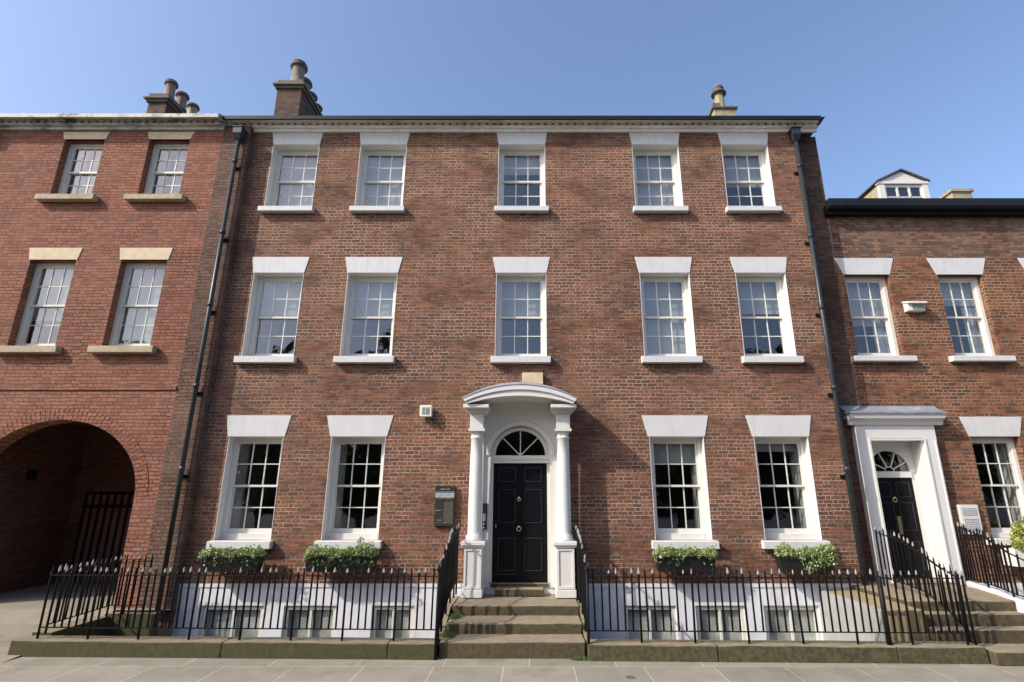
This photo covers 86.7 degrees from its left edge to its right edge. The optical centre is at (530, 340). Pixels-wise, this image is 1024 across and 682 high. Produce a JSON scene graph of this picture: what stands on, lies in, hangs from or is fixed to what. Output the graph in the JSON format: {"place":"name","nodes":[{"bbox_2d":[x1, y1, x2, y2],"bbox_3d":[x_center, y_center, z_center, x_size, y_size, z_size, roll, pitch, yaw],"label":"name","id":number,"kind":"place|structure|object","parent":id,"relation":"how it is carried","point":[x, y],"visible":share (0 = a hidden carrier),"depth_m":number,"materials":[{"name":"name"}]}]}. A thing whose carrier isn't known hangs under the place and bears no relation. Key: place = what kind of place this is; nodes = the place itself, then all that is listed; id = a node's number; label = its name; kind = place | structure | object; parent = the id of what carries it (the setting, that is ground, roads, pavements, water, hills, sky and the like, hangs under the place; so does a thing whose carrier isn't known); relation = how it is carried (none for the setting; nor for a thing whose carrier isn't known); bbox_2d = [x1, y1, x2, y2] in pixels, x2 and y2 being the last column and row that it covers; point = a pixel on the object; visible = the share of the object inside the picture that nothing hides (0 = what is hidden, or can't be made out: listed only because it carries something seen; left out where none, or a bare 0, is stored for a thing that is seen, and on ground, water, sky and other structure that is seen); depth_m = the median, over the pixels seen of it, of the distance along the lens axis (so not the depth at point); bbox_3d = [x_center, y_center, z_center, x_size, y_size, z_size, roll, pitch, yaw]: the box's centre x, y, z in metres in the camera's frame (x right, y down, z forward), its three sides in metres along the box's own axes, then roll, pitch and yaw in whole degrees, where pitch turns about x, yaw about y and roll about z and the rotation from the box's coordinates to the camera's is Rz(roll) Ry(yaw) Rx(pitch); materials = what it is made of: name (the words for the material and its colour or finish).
{"place":"outdoors","nodes":[
{"label":"outdoors","id":0,"kind":"place"},
{"bbox_2d":[0,582,176,662],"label":"forecourt","id":1,"kind":"structure","parent":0,"point":[20,612],"depth_m":9.34,"materials":[{"name":"beige concrete"}]},
{"bbox_2d":[0,78,225,611],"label":"brick house","id":2,"kind":"structure","parent":1,"relation":"on","point":[103,220],"depth_m":11.36,"materials":[{"name":"red brick"}]},
{"bbox_2d":[0,248,82,353],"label":"window","id":3,"kind":"structure","parent":2,"relation":"in","point":[50,285],"depth_m":11.24,"materials":[{"name":"white glass"}]},
{"bbox_2d":[34,132,109,201],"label":"window","id":4,"kind":"structure","parent":2,"relation":"in","point":[62,196],"depth_m":12.04,"materials":[{"name":"white paint"}]},
{"bbox_2d":[67,493,133,581],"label":"timber gate","id":5,"kind":"structure","parent":2,"relation":"attached to","point":[103,527],"depth_m":12.34,"materials":[{"name":"black paint"}]},
{"bbox_2d":[87,248,172,353],"bbox_3d":[-8.000,-0.819,11.072,1.270,2.280,0.462,0,-16,0],"label":"window","id":6,"kind":"structure","parent":2,"relation":"in","point":[137,306],"depth_m":11.22,"materials":[{"name":"glass"}]},
{"bbox_2d":[123,132,194,201],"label":"window","id":7,"kind":"structure","parent":2,"relation":"in","point":[155,182],"depth_m":12.04,"materials":[{"name":"white paint"}]},
{"bbox_2d":[0,654,1023,681],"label":"pavement","id":8,"kind":"structure","parent":0,"point":[57,669],"depth_m":6.94,"materials":[{"name":"stone"}]},
{"bbox_2d":[137,59,875,639],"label":"brick house","id":9,"kind":"structure","parent":8,"relation":"on","point":[621,343],"depth_m":10.86,"materials":[{"name":"red brick"}]},
{"bbox_2d":[197,544,265,571],"bbox_3d":[-5.252,3.814,9.583,1.162,0.473,0.474,0,-16,0],"label":"window box","id":10,"kind":"object","parent":9,"relation":"attached to","point":[244,558],"visible":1,"depth_m":9.44,"materials":[{"name":"black plastic"}]},
{"bbox_2d":[199,606,263,637],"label":"window","id":11,"kind":"structure","parent":9,"relation":"in","point":[233,633],"depth_m":9.59,"materials":[{"name":"white paint"}]},
{"bbox_2d":[206,415,291,548],"bbox_3d":[-5.260,2.669,10.402,1.258,2.415,0.730,0,-16,0],"label":"window","id":12,"kind":"structure","parent":9,"relation":"in","point":[246,430],"depth_m":10.39,"materials":[{"name":"white paint"}]},
{"bbox_2d":[233,257,309,363],"bbox_3d":[-5.260,-0.627,11.215,1.208,2.310,0.482,0,-16,0],"label":"window","id":13,"kind":"structure","parent":9,"relation":"in","point":[277,283],"depth_m":11.37,"materials":[{"name":"white paint"}]},
{"bbox_2d":[257,133,322,212],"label":"window","id":14,"kind":"structure","parent":9,"relation":"in","point":[294,159],"depth_m":12.23,"materials":[{"name":"white paint"}]},
{"bbox_2d":[282,606,336,636],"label":"window","id":15,"kind":"structure","parent":9,"relation":"in","point":[285,633],"depth_m":9.59,"materials":[{"name":"white paint"}]},
{"bbox_2d":[302,536,378,571],"bbox_3d":[-3.325,3.759,9.595,1.321,0.585,0.482,0,-16,0],"label":"window box","id":16,"kind":"object","parent":9,"relation":"attached to","point":[324,559],"visible":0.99,"depth_m":9.44,"materials":[{"name":"black plastic"}]},
{"bbox_2d":[314,415,393,548],"bbox_3d":[-3.300,2.669,10.402,1.288,2.415,0.730,0,-16,0],"label":"window","id":17,"kind":"structure","parent":9,"relation":"in","point":[345,430],"depth_m":10.40,"materials":[{"name":"white paint"}]},
{"bbox_2d":[333,257,402,363],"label":"window","id":18,"kind":"structure","parent":9,"relation":"in","point":[371,288],"depth_m":11.37,"materials":[{"name":"white paint"}]},
{"bbox_2d":[349,133,409,212],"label":"window","id":19,"kind":"structure","parent":9,"relation":"in","point":[382,158],"depth_m":12.23,"materials":[{"name":"white paint"}]},
{"bbox_2d":[370,606,414,637],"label":"window","id":20,"kind":"structure","parent":9,"relation":"in","point":[374,633],"depth_m":9.59,"materials":[{"name":"white paint"}]},
{"bbox_2d":[420,405,441,428],"bbox_3d":[-1.913,1.472,10.421,0.434,0.463,0.149,0,-16,0],"label":"security light","id":21,"kind":"object","parent":9,"relation":"attached to","point":[426,410],"visible":1,"depth_m":10.39,"materials":[{"name":"white plastic"}]},
{"bbox_2d":[434,486,454,525],"bbox_3d":[-1.590,3.043,10.010,0.360,0.710,0.077,0,-16,0],"label":"notice board","id":22,"kind":"object","parent":9,"relation":"attached to","point":[444,505],"visible":1,"depth_m":9.98,"materials":[{"name":"black metal"}]},
{"bbox_2d":[482,503,486,529],"bbox_3d":[-0.858,3.213,9.931,0.115,0.460,0.034,0,-16,0],"label":"intercom panel","id":23,"kind":"object","parent":9,"relation":"attached to","point":[484,516],"visible":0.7,"depth_m":9.92,"materials":[{"name":"black metal"}]},
{"bbox_2d":[492,463,547,581],"bbox_3d":[-0.200,3.334,10.036,1.006,2.085,0.088,0,-16,0],"label":"door","id":24,"kind":"structure","parent":9,"relation":"in","point":[519,539],"depth_m":10.02,"materials":[{"name":"black paint"}]},
{"bbox_2d":[490,257,550,363],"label":"window","id":25,"kind":"structure","parent":9,"relation":"in","point":[520,281],"depth_m":11.38,"materials":[{"name":"white paint"}]},
{"bbox_2d":[494,133,548,212],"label":"window","id":26,"kind":"structure","parent":9,"relation":"in","point":[519,153],"depth_m":12.23,"materials":[{"name":"white paint"}]},
{"bbox_2d":[624,606,677,639],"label":"window","id":27,"kind":"structure","parent":9,"relation":"in","point":[628,635],"depth_m":9.59,"materials":[{"name":"white paint"}]},
{"bbox_2d":[629,133,688,212],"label":"window","id":28,"kind":"structure","parent":9,"relation":"in","point":[656,161],"depth_m":12.23,"materials":[{"name":"white paint"}]},
{"bbox_2d":[635,257,702,363],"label":"window","id":29,"kind":"structure","parent":9,"relation":"in","point":[665,287],"depth_m":11.35,"materials":[{"name":"white paint"}]},
{"bbox_2d":[642,415,719,548],"bbox_3d":[2.790,2.669,10.402,1.288,2.415,0.730,0,-16,0],"label":"window","id":30,"kind":"structure","parent":9,"relation":"in","point":[672,438],"depth_m":10.41,"materials":[{"name":"white paint"}]},
{"bbox_2d":[652,544,717,571],"bbox_3d":[2.712,3.818,9.586,1.163,0.466,0.466,0,-16,0],"label":"window box","id":31,"kind":"object","parent":9,"relation":"attached to","point":[688,559],"visible":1,"depth_m":9.44,"materials":[{"name":"black plastic"}]},
{"bbox_2d":[695,606,747,639],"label":"window","id":32,"kind":"structure","parent":9,"relation":"in","point":[701,635],"depth_m":9.58,"materials":[{"name":"white paint"}]},
{"bbox_2d":[718,133,781,212],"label":"window","id":33,"kind":"structure","parent":9,"relation":"in","point":[745,156],"depth_m":12.23,"materials":[{"name":"white paint"}]},
{"bbox_2d":[730,257,803,363],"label":"window","id":34,"kind":"structure","parent":9,"relation":"in","point":[761,283],"depth_m":11.37,"materials":[{"name":"white paint"}]},
{"bbox_2d":[745,415,830,548],"bbox_3d":[4.790,2.669,10.402,1.268,2.415,0.730,0,-16,0],"label":"window","id":35,"kind":"structure","parent":9,"relation":"in","point":[771,433],"depth_m":10.40,"materials":[{"name":"white paint"}]},
{"bbox_2d":[763,606,821,639],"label":"window","id":36,"kind":"structure","parent":9,"relation":"in","point":[770,636],"depth_m":9.59,"materials":[{"name":"white paint"}]},
{"bbox_2d":[774,542,837,573],"bbox_3d":[4.839,3.815,9.588,1.104,0.536,0.463,0,-16,0],"label":"window box","id":37,"kind":"object","parent":9,"relation":"attached to","point":[819,558],"visible":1,"depth_m":9.44,"materials":[{"name":"black plastic"}]},
{"bbox_2d":[570,656,588,660],"bbox_3d":[0.675,4.352,7.455,0.370,0.048,0.225,4,-16,-14],"label":"grass tuft","id":38,"kind":"object","parent":8,"relation":"on","point":[581,658],"visible":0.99,"depth_m":7.42,"materials":[{"name":"green plant"}]},
{"bbox_2d":[821,579,1023,665],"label":"side steps","id":39,"kind":"structure","parent":8,"relation":"on","point":[997,615],"depth_m":8.08,"materials":[{"name":"stone"}]},
{"bbox_2d":[874,527,970,641],"bbox_3d":[6.173,3.774,8.678,0.052,1.433,1.976,-1,-16,3],"label":"iron railing","id":40,"kind":"object","parent":39,"relation":"on","point":[921,567],"visible":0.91,"depth_m":8.66,"materials":[{"name":"metal"}]},
{"bbox_2d":[954,521,1023,596],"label":"iron railing","id":41,"kind":"object","parent":39,"relation":"on","point":[966,538],"visible":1,"depth_m":8.97,"materials":[{"name":"metal"}]},
{"bbox_2d":[823,168,1023,597],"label":"brick house","id":42,"kind":"structure","parent":8,"relation":"on","point":[935,419],"depth_m":11.24,"materials":[{"name":"red brick"}]},
{"bbox_2d":[834,258,917,361],"bbox_3d":[7.225,-0.651,11.560,1.277,2.325,0.492,0,-16,0],"label":"window","id":43,"kind":"structure","parent":42,"relation":"in","point":[868,298],"depth_m":11.69,"materials":[{"name":"white paint"}]},
{"bbox_2d":[877,478,928,577],"bbox_3d":[7.140,3.597,10.492,0.800,1.850,0.088,0,-16,0],"label":"door","id":44,"kind":"structure","parent":42,"relation":"in","point":[899,506],"depth_m":10.52,"materials":[{"name":"black paint"}]},
{"bbox_2d":[902,301,927,311],"bbox_3d":[8.060,-0.743,11.371,0.400,0.238,0.199,0,-16,0],"label":"security light","id":45,"kind":"object","parent":42,"relation":"attached to","point":[913,306],"visible":1,"depth_m":11.33,"materials":[{"name":"white plastic"}]},
{"bbox_2d":[956,505,982,533],"bbox_3d":[8.300,3.373,10.254,0.360,0.530,0.086,0,-16,0],"label":"notice board","id":46,"kind":"object","parent":42,"relation":"attached to","point":[968,515],"depth_m":10.23,"materials":[{"name":"white paint"}]},
{"bbox_2d":[926,258,1015,361],"bbox_3d":[9.225,-0.651,11.560,1.277,2.325,0.492,0,-16,0],"label":"window","id":47,"kind":"structure","parent":42,"relation":"in","point":[964,292],"depth_m":11.69,"materials":[{"name":"white paint"}]},
{"bbox_2d":[959,417,1023,544],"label":"window","id":48,"kind":"structure","parent":42,"relation":"in","point":[995,431],"depth_m":10.76,"materials":[{"name":"white paint"}]},
{"bbox_2d":[1001,516,1023,566],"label":"planter","id":49,"kind":"object","parent":42,"relation":"attached to","point":[1016,534],"visible":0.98,"depth_m":9.77,"materials":[{"name":"white paint"}]},
{"bbox_2d":[1017,258,1023,267],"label":"window","id":50,"kind":"structure","parent":42,"relation":"in","point":[1021,260],"depth_m":11.75,"materials":[{"name":"white paint"}]},
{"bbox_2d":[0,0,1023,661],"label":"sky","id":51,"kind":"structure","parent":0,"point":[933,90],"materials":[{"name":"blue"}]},
{"label":"basement floor","id":52,"kind":"structure","parent":0,"visible":0},
{"bbox_2d":[7,612,439,660],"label":"stone kerb","id":53,"kind":"structure","parent":52,"relation":"on","point":[99,642],"depth_m":7.57,"materials":[{"name":"stone"}]},
{"bbox_2d":[44,555,152,633],"bbox_3d":[-6.989,3.977,8.688,0.521,0.968,1.399,-7,-17,22],"label":"iron railing","id":54,"kind":"object","parent":53,"relation":"on","point":[87,587],"visible":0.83,"depth_m":8.87,"materials":[{"name":"metal"}]},
{"bbox_2d":[36,565,441,640],"bbox_3d":[-4.174,3.754,7.798,5.779,0.977,0.058,0,-16,1],"label":"iron railing","id":55,"kind":"object","parent":53,"relation":"on","point":[149,575],"visible":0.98,"depth_m":7.80,"materials":[{"name":"metal"}]},
{"bbox_2d":[439,582,586,658],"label":"front steps","id":56,"kind":"structure","parent":52,"relation":"on","point":[519,620],"depth_m":8.01,"materials":[{"name":"stone"}]},
{"bbox_2d":[434,523,458,659],"bbox_3d":[-1.310,3.830,8.619,0.059,1.692,2.059,0,-16,0],"label":"iron railing","id":57,"kind":"object","parent":56,"relation":"on","point":[447,568],"visible":0.98,"depth_m":8.43,"materials":[{"name":"metal"}]},
{"bbox_2d":[439,631,459,638],"bbox_3d":[-1.199,4.264,7.915,0.352,0.060,0.463,0,-16,0],"label":"moss","id":58,"kind":"object","parent":56,"relation":"on","point":[447,634],"visible":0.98,"depth_m":7.85,"materials":[{"name":"green plant"}]},
{"bbox_2d":[448,613,460,619],"bbox_3d":[-1.183,4.253,8.394,0.280,0.060,0.500,0,-16,0],"label":"moss","id":59,"kind":"object","parent":56,"relation":"on","point":[455,616],"visible":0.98,"depth_m":8.39,"materials":[{"name":"green plant"}]},
{"bbox_2d":[574,524,589,649],"bbox_3d":[0.800,3.830,8.619,0.059,1.692,2.059,0,-16,0],"label":"iron railing","id":60,"kind":"object","parent":56,"relation":"on","point":[581,566],"visible":0.99,"depth_m":8.29,"materials":[{"name":"metal"}]},
{"bbox_2d":[586,639,989,663],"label":"stone kerb","id":61,"kind":"structure","parent":52,"relation":"on","point":[828,651],"depth_m":7.36,"materials":[{"name":"beige stone"}]},
{"bbox_2d":[585,567,976,644],"bbox_3d":[3.436,3.702,7.609,5.320,0.982,0.070,0,-16,2],"label":"iron railing","id":62,"kind":"object","parent":61,"relation":"on","point":[878,578],"visible":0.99,"depth_m":7.60,"materials":[{"name":"metal"}]}
]}

